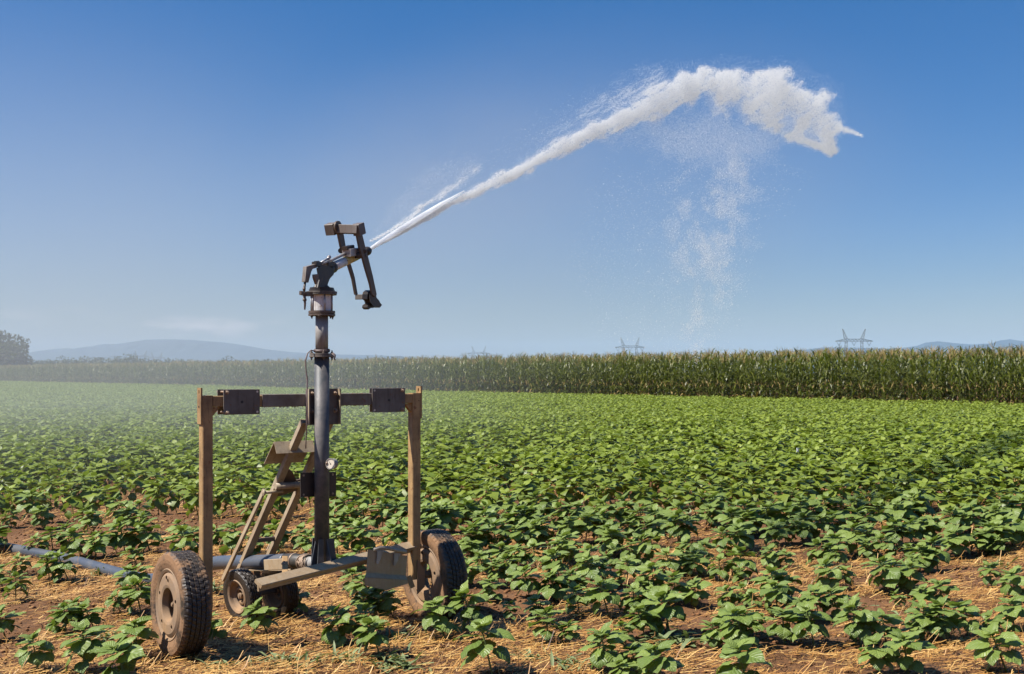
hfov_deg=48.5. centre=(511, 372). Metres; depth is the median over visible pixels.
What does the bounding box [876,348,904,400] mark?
corn plant
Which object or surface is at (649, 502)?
sunflower plant
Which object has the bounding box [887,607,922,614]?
weed tuft
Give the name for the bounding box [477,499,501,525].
sunflower plant
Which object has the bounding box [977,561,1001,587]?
sunflower plant
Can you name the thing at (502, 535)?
sunflower plant
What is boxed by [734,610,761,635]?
sunflower plant
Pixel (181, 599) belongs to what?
sprinkler cart
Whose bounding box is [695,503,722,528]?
sunflower plant
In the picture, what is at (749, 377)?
corn plant
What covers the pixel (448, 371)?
corn plant
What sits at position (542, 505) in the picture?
sunflower plant
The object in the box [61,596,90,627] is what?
sunflower plant
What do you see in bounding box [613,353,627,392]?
corn plant
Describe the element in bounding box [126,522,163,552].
sunflower plant
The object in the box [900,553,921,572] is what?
sunflower plant
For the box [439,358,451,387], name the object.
corn plant
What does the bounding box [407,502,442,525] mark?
sunflower plant
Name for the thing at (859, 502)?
sunflower plant
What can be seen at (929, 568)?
sunflower plant
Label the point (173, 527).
sunflower plant
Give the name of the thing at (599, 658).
sunflower plant
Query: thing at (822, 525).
sunflower plant
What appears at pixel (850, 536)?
sunflower plant
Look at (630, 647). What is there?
sunflower plant
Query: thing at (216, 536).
sunflower plant
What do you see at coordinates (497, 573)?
sunflower plant
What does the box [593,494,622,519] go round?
sunflower plant
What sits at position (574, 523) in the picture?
sunflower plant
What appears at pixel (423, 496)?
sunflower plant
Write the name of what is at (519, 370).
corn plant
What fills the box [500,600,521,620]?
sunflower plant
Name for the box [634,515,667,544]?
sunflower plant
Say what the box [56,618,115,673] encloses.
sunflower plant
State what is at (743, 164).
falling drops
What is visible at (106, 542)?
sunflower plant
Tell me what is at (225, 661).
weed tuft
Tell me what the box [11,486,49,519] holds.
sunflower plant
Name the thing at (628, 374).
corn plant
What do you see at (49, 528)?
sunflower plant
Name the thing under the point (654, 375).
corn plant
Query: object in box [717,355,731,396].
corn plant
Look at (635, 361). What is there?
corn plant
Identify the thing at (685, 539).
sunflower plant
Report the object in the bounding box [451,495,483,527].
sunflower plant
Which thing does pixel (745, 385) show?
corn plant
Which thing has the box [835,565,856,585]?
sunflower plant
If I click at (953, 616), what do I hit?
sunflower plant
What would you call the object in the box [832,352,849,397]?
corn plant
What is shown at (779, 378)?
corn plant
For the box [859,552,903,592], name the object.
sunflower plant
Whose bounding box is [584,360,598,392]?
corn plant
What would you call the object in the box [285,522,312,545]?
sunflower plant
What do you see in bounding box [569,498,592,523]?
sunflower plant
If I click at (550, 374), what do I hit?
corn plant
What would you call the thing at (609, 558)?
sunflower plant
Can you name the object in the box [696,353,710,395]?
corn plant
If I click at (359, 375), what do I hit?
corn plant
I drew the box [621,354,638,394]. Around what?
corn plant
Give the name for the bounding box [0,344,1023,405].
corn field
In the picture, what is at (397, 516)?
sunflower plant
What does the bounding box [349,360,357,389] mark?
corn plant
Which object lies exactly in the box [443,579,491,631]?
sunflower plant
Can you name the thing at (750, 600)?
sunflower plant
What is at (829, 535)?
sunflower plant
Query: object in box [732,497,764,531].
sunflower plant
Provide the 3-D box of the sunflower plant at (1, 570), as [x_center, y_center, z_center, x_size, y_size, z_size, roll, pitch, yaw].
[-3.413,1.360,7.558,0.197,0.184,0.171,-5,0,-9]
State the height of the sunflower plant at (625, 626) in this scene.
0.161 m
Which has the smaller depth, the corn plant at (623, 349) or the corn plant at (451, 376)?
the corn plant at (623, 349)
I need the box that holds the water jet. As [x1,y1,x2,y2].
[368,54,862,278]
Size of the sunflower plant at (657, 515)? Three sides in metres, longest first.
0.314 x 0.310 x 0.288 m
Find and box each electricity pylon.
[467,346,489,357]
[615,338,643,354]
[835,329,871,356]
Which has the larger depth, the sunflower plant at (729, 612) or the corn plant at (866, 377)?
the corn plant at (866, 377)
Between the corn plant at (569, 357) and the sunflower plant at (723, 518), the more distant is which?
the corn plant at (569, 357)
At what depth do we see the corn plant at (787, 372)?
49.86 m
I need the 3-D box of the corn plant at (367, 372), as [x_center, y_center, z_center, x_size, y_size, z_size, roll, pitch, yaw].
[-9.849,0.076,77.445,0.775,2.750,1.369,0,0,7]
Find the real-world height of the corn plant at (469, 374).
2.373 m
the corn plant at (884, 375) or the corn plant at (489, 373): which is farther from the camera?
the corn plant at (489, 373)
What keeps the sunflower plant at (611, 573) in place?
on the ground
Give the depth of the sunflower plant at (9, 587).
7.23 m
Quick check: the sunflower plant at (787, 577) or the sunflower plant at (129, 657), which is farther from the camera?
the sunflower plant at (787, 577)
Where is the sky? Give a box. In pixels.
[0,0,1023,367]
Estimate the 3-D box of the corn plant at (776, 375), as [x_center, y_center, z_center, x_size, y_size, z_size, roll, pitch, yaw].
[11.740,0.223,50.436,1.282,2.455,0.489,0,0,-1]
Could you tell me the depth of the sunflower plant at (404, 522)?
9.23 m
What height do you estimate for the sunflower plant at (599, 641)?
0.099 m
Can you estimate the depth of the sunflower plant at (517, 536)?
9.18 m
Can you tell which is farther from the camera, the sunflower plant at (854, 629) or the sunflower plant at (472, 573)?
the sunflower plant at (472, 573)
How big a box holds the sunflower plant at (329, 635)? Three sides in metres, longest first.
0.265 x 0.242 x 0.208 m
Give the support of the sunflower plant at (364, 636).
on the ground
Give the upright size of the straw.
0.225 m
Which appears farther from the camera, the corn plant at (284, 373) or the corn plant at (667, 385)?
the corn plant at (284, 373)
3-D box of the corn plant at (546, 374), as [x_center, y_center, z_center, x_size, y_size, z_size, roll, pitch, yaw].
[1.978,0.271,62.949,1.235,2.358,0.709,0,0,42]
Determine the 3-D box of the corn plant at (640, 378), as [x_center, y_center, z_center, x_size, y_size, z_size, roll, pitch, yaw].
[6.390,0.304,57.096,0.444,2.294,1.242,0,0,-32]
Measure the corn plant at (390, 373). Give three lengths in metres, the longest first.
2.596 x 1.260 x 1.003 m
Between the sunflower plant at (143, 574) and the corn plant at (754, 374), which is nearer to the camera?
the sunflower plant at (143, 574)
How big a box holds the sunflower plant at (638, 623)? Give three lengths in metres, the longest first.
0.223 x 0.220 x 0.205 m
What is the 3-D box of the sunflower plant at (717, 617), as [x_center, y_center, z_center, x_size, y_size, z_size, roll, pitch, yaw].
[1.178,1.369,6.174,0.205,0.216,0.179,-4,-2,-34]
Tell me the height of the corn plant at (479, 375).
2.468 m
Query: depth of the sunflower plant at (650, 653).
5.15 m
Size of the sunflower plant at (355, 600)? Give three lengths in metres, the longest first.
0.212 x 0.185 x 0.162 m
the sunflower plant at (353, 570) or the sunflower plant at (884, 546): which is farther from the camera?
the sunflower plant at (884, 546)
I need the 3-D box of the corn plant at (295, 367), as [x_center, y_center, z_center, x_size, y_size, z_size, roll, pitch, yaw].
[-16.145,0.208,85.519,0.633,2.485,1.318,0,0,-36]
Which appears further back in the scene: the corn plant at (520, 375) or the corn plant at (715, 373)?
the corn plant at (520, 375)
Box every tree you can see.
[0,330,30,365]
[12,355,32,365]
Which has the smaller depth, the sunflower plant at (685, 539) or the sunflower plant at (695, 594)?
the sunflower plant at (695, 594)
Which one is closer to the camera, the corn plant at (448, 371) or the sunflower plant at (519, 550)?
the sunflower plant at (519, 550)
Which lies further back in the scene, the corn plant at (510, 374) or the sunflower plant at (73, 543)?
the corn plant at (510, 374)
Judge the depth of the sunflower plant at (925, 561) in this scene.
8.28 m
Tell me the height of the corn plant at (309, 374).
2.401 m
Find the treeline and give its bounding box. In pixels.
[19,352,293,364]
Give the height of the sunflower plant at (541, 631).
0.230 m
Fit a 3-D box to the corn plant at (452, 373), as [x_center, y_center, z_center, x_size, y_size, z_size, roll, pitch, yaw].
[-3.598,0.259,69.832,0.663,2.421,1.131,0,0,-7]
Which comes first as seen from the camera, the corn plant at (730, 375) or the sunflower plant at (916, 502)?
the sunflower plant at (916, 502)
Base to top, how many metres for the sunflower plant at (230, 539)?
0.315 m
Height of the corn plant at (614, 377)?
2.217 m
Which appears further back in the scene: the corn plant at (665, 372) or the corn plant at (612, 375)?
the corn plant at (612, 375)
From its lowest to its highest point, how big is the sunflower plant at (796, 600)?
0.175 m
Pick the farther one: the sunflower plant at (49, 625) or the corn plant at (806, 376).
the corn plant at (806, 376)
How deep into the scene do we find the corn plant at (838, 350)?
48.09 m
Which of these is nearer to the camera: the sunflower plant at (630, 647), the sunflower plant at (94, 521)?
the sunflower plant at (630, 647)
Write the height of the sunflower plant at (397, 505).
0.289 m
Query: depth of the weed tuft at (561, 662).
5.58 m
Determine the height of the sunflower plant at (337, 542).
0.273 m
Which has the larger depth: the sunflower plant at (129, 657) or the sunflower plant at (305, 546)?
the sunflower plant at (305, 546)
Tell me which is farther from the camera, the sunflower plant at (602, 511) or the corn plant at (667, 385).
the corn plant at (667, 385)
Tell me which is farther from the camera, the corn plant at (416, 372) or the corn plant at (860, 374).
the corn plant at (416, 372)
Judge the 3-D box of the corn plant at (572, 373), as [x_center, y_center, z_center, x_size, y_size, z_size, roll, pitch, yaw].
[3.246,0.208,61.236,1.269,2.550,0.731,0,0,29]
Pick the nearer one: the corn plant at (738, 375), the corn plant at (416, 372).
the corn plant at (738, 375)
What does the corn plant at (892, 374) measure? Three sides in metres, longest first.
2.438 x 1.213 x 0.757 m
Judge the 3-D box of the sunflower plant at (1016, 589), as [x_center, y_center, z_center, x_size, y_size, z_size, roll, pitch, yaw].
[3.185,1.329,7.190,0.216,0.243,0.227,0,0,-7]
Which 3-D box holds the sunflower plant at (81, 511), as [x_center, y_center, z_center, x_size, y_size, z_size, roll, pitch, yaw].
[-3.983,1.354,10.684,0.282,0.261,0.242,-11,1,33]
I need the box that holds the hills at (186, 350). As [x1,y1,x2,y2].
[17,339,488,368]
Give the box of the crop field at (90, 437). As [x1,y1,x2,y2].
[0,380,1023,519]
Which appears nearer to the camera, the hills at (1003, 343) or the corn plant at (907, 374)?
the corn plant at (907, 374)
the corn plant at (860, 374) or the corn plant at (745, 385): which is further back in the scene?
the corn plant at (745, 385)
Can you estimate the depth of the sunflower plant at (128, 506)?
10.23 m
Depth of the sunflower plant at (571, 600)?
6.75 m
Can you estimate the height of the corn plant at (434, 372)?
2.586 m
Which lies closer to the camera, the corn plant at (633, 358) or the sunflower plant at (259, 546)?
the sunflower plant at (259, 546)
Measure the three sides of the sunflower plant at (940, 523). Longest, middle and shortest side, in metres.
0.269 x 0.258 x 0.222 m
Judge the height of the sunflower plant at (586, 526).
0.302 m
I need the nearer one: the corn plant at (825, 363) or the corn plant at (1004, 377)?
the corn plant at (1004, 377)
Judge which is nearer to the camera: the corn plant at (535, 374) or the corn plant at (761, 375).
the corn plant at (761, 375)
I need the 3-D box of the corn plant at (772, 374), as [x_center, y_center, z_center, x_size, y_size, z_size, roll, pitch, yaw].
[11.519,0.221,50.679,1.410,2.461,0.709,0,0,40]
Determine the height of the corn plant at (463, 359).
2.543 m
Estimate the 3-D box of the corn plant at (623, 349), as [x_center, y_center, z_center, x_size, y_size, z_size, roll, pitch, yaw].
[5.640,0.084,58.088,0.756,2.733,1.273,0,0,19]
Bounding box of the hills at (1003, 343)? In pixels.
[648,339,1023,372]
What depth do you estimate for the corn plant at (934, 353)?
44.40 m
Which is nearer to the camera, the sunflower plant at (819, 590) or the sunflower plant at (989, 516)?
the sunflower plant at (819, 590)
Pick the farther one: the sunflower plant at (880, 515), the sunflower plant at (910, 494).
the sunflower plant at (910, 494)
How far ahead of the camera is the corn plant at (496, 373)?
66.23 m
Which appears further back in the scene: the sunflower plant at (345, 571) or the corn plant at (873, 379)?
the corn plant at (873, 379)
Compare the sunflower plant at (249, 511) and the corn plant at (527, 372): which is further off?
the corn plant at (527, 372)
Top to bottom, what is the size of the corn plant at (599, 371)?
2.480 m
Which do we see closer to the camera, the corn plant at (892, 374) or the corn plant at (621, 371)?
the corn plant at (892, 374)
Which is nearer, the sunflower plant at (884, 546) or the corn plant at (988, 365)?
the sunflower plant at (884, 546)
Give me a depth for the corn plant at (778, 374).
50.21 m
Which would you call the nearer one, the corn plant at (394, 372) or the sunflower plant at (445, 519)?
the sunflower plant at (445, 519)
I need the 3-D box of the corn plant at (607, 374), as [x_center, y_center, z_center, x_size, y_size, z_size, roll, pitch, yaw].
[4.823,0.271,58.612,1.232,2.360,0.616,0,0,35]
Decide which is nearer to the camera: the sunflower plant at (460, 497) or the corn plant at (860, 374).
the sunflower plant at (460, 497)
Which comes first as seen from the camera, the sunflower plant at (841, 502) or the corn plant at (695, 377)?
the sunflower plant at (841, 502)
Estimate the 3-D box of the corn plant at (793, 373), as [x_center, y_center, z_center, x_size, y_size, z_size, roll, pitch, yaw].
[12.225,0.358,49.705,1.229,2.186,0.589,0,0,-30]
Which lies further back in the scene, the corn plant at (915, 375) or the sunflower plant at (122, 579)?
the corn plant at (915, 375)
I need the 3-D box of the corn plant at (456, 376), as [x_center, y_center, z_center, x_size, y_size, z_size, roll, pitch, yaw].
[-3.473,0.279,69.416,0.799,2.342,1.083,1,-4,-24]
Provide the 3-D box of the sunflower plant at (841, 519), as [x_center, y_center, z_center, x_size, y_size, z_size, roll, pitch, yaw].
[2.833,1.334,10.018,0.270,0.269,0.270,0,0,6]
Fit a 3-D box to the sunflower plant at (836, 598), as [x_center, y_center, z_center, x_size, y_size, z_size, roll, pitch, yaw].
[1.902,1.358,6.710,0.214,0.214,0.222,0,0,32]
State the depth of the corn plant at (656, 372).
56.06 m
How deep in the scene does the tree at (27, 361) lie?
218.38 m
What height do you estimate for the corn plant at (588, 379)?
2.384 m
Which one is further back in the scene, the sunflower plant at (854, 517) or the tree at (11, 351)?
the tree at (11, 351)
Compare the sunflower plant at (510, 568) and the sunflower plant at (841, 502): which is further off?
the sunflower plant at (841, 502)
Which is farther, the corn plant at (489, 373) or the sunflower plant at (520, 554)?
the corn plant at (489, 373)
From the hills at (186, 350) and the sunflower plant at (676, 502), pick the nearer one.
the sunflower plant at (676, 502)
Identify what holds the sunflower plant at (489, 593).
on the ground
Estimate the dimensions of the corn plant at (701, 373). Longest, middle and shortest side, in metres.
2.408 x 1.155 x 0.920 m
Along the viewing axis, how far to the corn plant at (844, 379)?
47.74 m
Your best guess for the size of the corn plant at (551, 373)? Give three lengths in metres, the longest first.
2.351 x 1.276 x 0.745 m
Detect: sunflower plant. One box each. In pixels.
[0,506,21,527]
[0,525,11,547]
[0,563,12,588]
[0,571,32,602]
[0,604,25,641]
[5,552,31,574]
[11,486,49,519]
[14,628,54,670]
[21,532,50,548]
[29,505,55,527]
[31,550,64,581]
[37,526,66,550]
[44,549,77,583]
[45,602,83,636]
[45,611,67,635]
[52,520,83,548]
[56,525,91,556]
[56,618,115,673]
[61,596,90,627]
[70,503,102,527]
[74,597,105,631]
[78,508,105,532]
[82,529,116,558]
[82,532,110,560]
[90,635,146,673]
[100,514,138,554]
[104,489,133,518]
[104,588,127,613]
[108,615,158,659]
[110,503,142,531]
[111,564,138,586]
[114,574,150,614]
[118,546,144,564]
[125,563,152,590]
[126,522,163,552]
[128,499,153,519]
[131,509,156,532]
[160,524,198,552]
[165,519,190,540]
[179,526,198,547]
[208,611,226,639]
[213,524,226,545]
[218,520,248,554]
[235,495,261,521]
[240,597,278,634]
[241,535,263,554]
[246,522,268,537]
[263,518,291,548]
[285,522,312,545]
[293,528,313,552]
[293,588,310,615]
[306,504,339,535]
[316,603,357,648]
[329,492,361,516]
[329,501,348,527]
[329,517,349,540]
[329,525,352,558]
[335,566,364,592]
[336,552,349,575]
[339,503,364,528]
[340,516,382,551]
[343,516,367,541]
[346,573,369,600]
[348,544,372,573]
[349,587,379,614]
[350,602,383,643]
[352,503,378,529]
[352,615,389,653]
[356,564,365,571]
[360,587,393,614]
[368,497,396,526]
[368,588,402,617]
[379,520,407,545]
[385,499,407,522]
[387,510,407,532]
[388,519,424,543]
[402,502,422,517]
[407,492,431,513]
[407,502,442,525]
[407,512,435,529]
[413,596,461,635]
[421,511,450,532]
[422,499,458,526]
[430,500,464,533]
[435,498,455,512]
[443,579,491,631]
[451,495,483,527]
[451,525,486,555]
[452,494,474,517]
[452,615,514,673]
[458,536,482,558]
[463,518,494,551]
[465,558,485,584]
[469,506,502,538]
[472,551,491,577]
[474,550,492,564]
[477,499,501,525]
[477,517,509,549]
[477,577,506,599]
[483,557,507,585]
[486,541,513,562]
[490,550,522,581]
[496,493,527,521]
[499,513,519,531]
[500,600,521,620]
[501,521,532,550]
[501,543,528,565]
[502,503,536,531]
[502,543,526,562]
[506,562,541,596]
[519,503,548,532]
[520,489,551,515]
[520,538,549,567]
[522,519,548,548]
[522,594,550,620]
[525,605,567,645]
[527,514,559,543]
[537,565,568,600]
[538,547,569,575]
[539,574,563,600]
[541,497,557,520]
[545,501,575,527]
[546,535,578,564]
[547,529,582,561]
[552,512,584,540]
[555,619,582,645]
[557,566,585,595]
[558,500,585,527]
[559,581,588,614]
[565,574,586,597]
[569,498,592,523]
[570,549,607,589]
[571,509,602,540]
[574,543,603,568]
[576,620,631,673]
[583,574,621,613]
[585,516,610,542]
[586,561,617,587]
[588,633,601,649]
[589,505,602,517]
[590,506,619,536]
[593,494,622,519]
[593,520,627,551]
[594,524,627,557]
[599,550,619,576]
[600,644,617,665]
[606,654,638,673]
[610,621,636,645]
[613,554,640,584]
[614,491,638,513]
[616,499,637,524]
[616,581,649,616]
[617,535,643,564]
[618,603,660,640]
[618,641,645,670]
[620,514,644,536]
[624,505,657,528]
[626,530,660,564]
[629,598,666,633]
[630,576,656,596]
[633,560,670,587]
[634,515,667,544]
[635,640,684,673]
[636,492,664,515]
[637,591,653,615]
[640,503,671,528]
[643,584,687,635]
[645,584,665,597]
[652,546,686,573]
[657,506,675,531]
[660,509,693,541]
[661,570,691,603]
[669,499,696,524]
[674,534,706,559]
[674,554,687,572]
[676,516,700,541]
[679,575,711,607]
[680,552,709,578]
[682,546,709,569]
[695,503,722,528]
[698,537,716,559]
[700,490,727,525]
[700,620,723,648]
[707,553,732,581]
[709,526,736,556]
[711,607,739,630]
[713,506,745,532]
[715,585,740,607]
[716,602,763,644]
[716,637,772,673]
[721,522,755,552]
[722,499,741,520]
[724,544,757,576]
[725,518,757,546]
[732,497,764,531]
[732,565,748,583]
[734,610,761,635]
[735,580,759,607]
[739,509,764,535]
[741,588,761,607]
[746,612,773,636]
[748,564,793,604]
[749,501,784,526]
[757,543,786,567]
[759,519,789,547]
[760,579,794,615]
[762,498,790,522]
[764,604,804,643]
[768,565,802,596]
[772,518,797,544]
[778,549,797,569]
[780,501,801,526]
[783,600,833,644]
[784,595,818,618]
[785,516,813,545]
[786,492,818,520]
[789,511,819,541]
[799,582,833,618]
[801,498,827,522]
[803,537,831,567]
[809,511,835,537]
[811,557,845,588]
[813,491,840,522]
[819,540,849,564]
[819,585,850,616]
[820,529,852,555]
[822,495,850,517]
[823,510,848,531]
[832,592,881,646]
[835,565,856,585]
[837,520,871,555]
[840,494,870,518]
[842,505,870,530]
[853,508,876,530]
[853,537,882,557]
[855,523,882,545]
[857,632,901,673]
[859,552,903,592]
[863,608,902,641]
[866,499,893,532]
[868,531,897,562]
[880,514,912,547]
[882,556,913,589]
[882,629,937,673]
[884,496,918,526]
[888,522,917,548]
[889,588,906,609]
[895,487,936,522]
[896,558,927,590]
[899,543,914,560]
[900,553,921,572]
[900,620,927,642]
[901,502,924,523]
[902,517,925,542]
[904,499,925,522]
[904,598,942,639]
[905,541,938,572]
[908,513,939,542]
[909,583,938,607]
[911,611,952,644]
[912,535,950,570]
[918,547,939,572]
[923,515,944,542]
[924,595,967,642]
[926,578,959,606]
[926,608,949,635]
[936,506,966,533]
[937,523,972,554]
[939,524,975,558]
[946,600,984,636]
[949,502,983,531]
[960,499,988,527]
[965,621,1023,672]
[968,530,989,552]
[970,525,1001,550]
[972,519,1011,543]
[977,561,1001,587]
[980,504,1006,527]
[980,504,1012,525]
[980,609,1005,635]
[983,512,1023,547]
[985,493,1023,518]
[986,534,1009,556]
[988,519,1017,541]
[993,595,1023,632]
[994,565,1023,596]
[996,573,1012,584]
[1005,517,1023,542]
[1010,494,1023,520]
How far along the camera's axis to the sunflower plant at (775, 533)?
9.35 m
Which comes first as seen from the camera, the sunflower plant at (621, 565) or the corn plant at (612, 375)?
the sunflower plant at (621, 565)
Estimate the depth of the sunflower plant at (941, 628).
6.21 m
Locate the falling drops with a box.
[453,61,800,369]
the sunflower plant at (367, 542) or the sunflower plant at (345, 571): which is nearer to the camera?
the sunflower plant at (345, 571)
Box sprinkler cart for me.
[150,221,467,657]
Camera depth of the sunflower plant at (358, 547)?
8.31 m
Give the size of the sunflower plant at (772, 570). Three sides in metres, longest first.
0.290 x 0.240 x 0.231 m
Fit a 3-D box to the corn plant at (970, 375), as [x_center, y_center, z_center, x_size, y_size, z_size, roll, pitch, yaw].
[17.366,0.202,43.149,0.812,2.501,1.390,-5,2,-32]
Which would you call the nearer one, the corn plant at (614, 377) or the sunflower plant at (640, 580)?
the sunflower plant at (640, 580)
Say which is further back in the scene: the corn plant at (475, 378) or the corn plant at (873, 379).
the corn plant at (475, 378)
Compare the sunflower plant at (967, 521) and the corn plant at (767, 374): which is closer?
the sunflower plant at (967, 521)
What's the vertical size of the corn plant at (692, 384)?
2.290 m
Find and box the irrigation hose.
[0,543,283,585]
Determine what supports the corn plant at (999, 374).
on the ground
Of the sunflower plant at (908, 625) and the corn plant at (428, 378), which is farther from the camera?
the corn plant at (428, 378)
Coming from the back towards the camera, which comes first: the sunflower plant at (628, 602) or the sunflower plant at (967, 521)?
the sunflower plant at (967, 521)
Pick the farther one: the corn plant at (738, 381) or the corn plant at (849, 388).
the corn plant at (738, 381)
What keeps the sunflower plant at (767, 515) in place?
on the ground
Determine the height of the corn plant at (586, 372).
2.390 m
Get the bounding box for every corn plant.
[280,358,287,386]
[291,361,301,386]
[304,361,311,387]
[329,358,337,387]
[331,360,339,387]
[340,360,350,388]
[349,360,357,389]
[353,360,363,388]
[361,355,369,388]
[368,359,372,386]
[372,358,386,387]
[374,358,384,387]
[379,359,388,387]
[381,358,394,387]
[385,356,394,387]
[391,359,398,387]
[398,359,408,387]
[402,357,413,389]
[409,358,425,386]
[413,359,415,388]
[413,361,421,385]
[418,358,426,391]
[427,366,432,389]
[429,356,442,390]
[435,357,447,390]
[436,358,441,390]
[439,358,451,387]
[442,355,453,389]
[446,361,455,390]
[449,358,457,390]
[452,360,457,390]
[453,357,457,390]
[454,358,465,390]
[457,356,465,391]
[459,353,471,390]
[461,360,473,390]
[467,354,483,391]
[468,361,480,391]
[469,360,476,391]
[472,360,477,388]
[475,360,488,390]
[480,362,495,391]
[482,358,489,390]
[483,355,499,390]
[487,358,495,390]
[491,358,506,391]
[492,356,499,390]
[498,362,509,391]
[501,353,515,389]
[502,359,508,391]
[506,358,518,391]
[510,352,527,391]
[510,360,523,391]
[511,350,531,389]
[512,357,523,391]
[517,355,535,391]
[518,357,534,391]
[525,357,532,393]
[525,358,531,390]
[525,360,535,391]
[529,356,542,391]
[531,358,545,390]
[532,360,540,392]
[533,354,548,391]
[535,351,551,392]
[540,357,557,392]
[542,357,551,392]
[544,358,556,392]
[545,362,559,392]
[546,356,561,392]
[557,359,568,393]
[558,355,566,394]
[560,355,566,392]
[563,356,581,389]
[566,353,574,392]
[568,359,582,393]
[569,361,586,394]
[570,356,589,392]
[575,356,590,393]
[576,353,583,392]
[580,358,596,394]
[583,353,601,392]
[583,357,592,395]
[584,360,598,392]
[587,354,605,392]
[596,357,603,393]
[597,357,612,394]
[599,358,614,392]
[607,357,618,393]
[610,359,617,394]
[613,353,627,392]
[615,352,625,393]
[617,348,626,392]
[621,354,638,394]
[625,351,632,394]
[630,357,640,393]
[630,358,645,394]
[632,353,643,393]
[640,358,648,393]
[642,357,654,396]
[643,359,653,394]
[648,357,668,394]
[649,353,658,394]
[649,358,662,393]
[655,354,670,395]
[658,354,669,395]
[659,357,676,394]
[662,352,681,394]
[662,362,680,396]
[669,354,692,395]
[669,355,677,396]
[670,360,687,394]
[676,354,691,396]
[684,356,697,395]
[687,359,705,395]
[688,355,694,395]
[693,353,711,395]
[695,353,715,394]
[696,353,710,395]
[699,348,716,394]
[702,348,720,396]
[705,351,725,396]
[705,352,723,396]
[713,347,728,395]
[714,358,728,397]
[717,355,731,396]
[722,357,736,395]
[723,349,745,396]
[727,352,740,397]
[727,352,743,398]
[733,358,755,396]
[738,351,747,396]
[739,354,759,397]
[742,354,765,394]
[745,352,758,399]
[756,352,768,397]
[756,355,772,397]
[758,352,767,397]
[760,351,787,397]
[766,351,789,399]
[766,356,792,397]
[771,348,786,396]
[774,349,796,397]
[778,357,790,394]
[784,357,798,395]
[791,349,809,399]
[796,354,803,397]
[797,353,811,396]
[802,361,815,398]
[808,356,817,397]
[810,353,823,398]
[812,350,825,397]
[818,348,831,397]
[821,347,836,398]
[821,349,845,396]
[831,348,846,398]
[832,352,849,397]
[832,356,854,400]
[837,349,868,399]
[839,351,861,399]
[847,359,869,399]
[851,348,874,400]
[853,357,871,400]
[863,351,889,399]
[864,354,876,398]
[867,354,888,400]
[871,353,894,400]
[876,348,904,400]
[876,357,891,400]
[882,351,906,400]
[885,346,910,399]
[887,348,912,402]
[893,352,917,400]
[903,349,919,401]
[907,352,931,399]
[914,346,933,399]
[914,350,942,400]
[918,347,947,400]
[923,351,942,400]
[933,354,962,403]
[935,352,952,400]
[942,350,959,403]
[946,353,957,402]
[952,355,961,402]
[953,345,983,403]
[953,349,969,401]
[964,345,988,402]
[968,352,1000,402]
[974,345,993,402]
[975,346,1001,402]
[981,346,1012,404]
[982,341,998,402]
[990,352,1017,402]
[1001,350,1022,405]
[1011,350,1023,403]
[1016,351,1023,404]
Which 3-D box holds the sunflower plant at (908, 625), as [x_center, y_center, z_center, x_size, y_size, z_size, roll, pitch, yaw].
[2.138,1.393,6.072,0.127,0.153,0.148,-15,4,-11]
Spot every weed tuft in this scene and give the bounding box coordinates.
[80,566,122,576]
[93,623,124,640]
[198,656,258,671]
[213,580,222,589]
[256,650,296,668]
[267,650,333,673]
[317,639,376,666]
[363,640,412,672]
[374,651,433,672]
[375,625,414,642]
[506,644,557,662]
[548,650,590,672]
[635,631,693,649]
[637,623,707,647]
[798,565,841,575]
[833,598,878,610]
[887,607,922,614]
[974,556,1017,568]
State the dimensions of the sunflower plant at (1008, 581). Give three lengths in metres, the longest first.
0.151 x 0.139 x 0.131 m
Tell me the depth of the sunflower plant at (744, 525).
9.22 m
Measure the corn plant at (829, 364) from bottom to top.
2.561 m
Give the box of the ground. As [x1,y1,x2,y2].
[0,373,1023,673]
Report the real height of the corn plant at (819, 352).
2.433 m
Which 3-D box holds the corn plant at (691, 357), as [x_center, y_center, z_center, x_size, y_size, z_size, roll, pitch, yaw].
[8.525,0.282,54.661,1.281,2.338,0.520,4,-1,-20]
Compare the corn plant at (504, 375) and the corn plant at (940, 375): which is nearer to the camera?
the corn plant at (940, 375)
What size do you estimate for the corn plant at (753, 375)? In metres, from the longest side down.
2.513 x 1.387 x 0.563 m
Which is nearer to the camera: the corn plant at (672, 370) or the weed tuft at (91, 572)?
the weed tuft at (91, 572)
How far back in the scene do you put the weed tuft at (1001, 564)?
8.43 m
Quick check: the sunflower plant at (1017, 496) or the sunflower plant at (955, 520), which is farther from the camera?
the sunflower plant at (1017, 496)
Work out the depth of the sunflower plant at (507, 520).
9.97 m
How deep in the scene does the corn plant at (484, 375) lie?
67.11 m
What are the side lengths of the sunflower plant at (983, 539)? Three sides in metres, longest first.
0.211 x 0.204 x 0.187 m
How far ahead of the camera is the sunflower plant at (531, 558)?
8.37 m
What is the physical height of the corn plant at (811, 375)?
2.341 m
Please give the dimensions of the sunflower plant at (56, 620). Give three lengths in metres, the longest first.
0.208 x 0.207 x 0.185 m
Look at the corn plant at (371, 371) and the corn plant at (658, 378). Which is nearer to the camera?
the corn plant at (658, 378)
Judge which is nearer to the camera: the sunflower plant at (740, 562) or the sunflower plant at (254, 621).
the sunflower plant at (254, 621)
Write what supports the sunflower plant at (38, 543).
on the ground
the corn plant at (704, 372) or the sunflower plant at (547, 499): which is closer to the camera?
the sunflower plant at (547, 499)
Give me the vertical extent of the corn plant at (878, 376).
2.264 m
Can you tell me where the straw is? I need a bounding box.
[0,468,1023,673]
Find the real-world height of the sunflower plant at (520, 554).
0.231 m
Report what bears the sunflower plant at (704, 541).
on the ground
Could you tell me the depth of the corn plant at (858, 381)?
47.19 m
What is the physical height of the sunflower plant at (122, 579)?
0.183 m
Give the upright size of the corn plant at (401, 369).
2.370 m

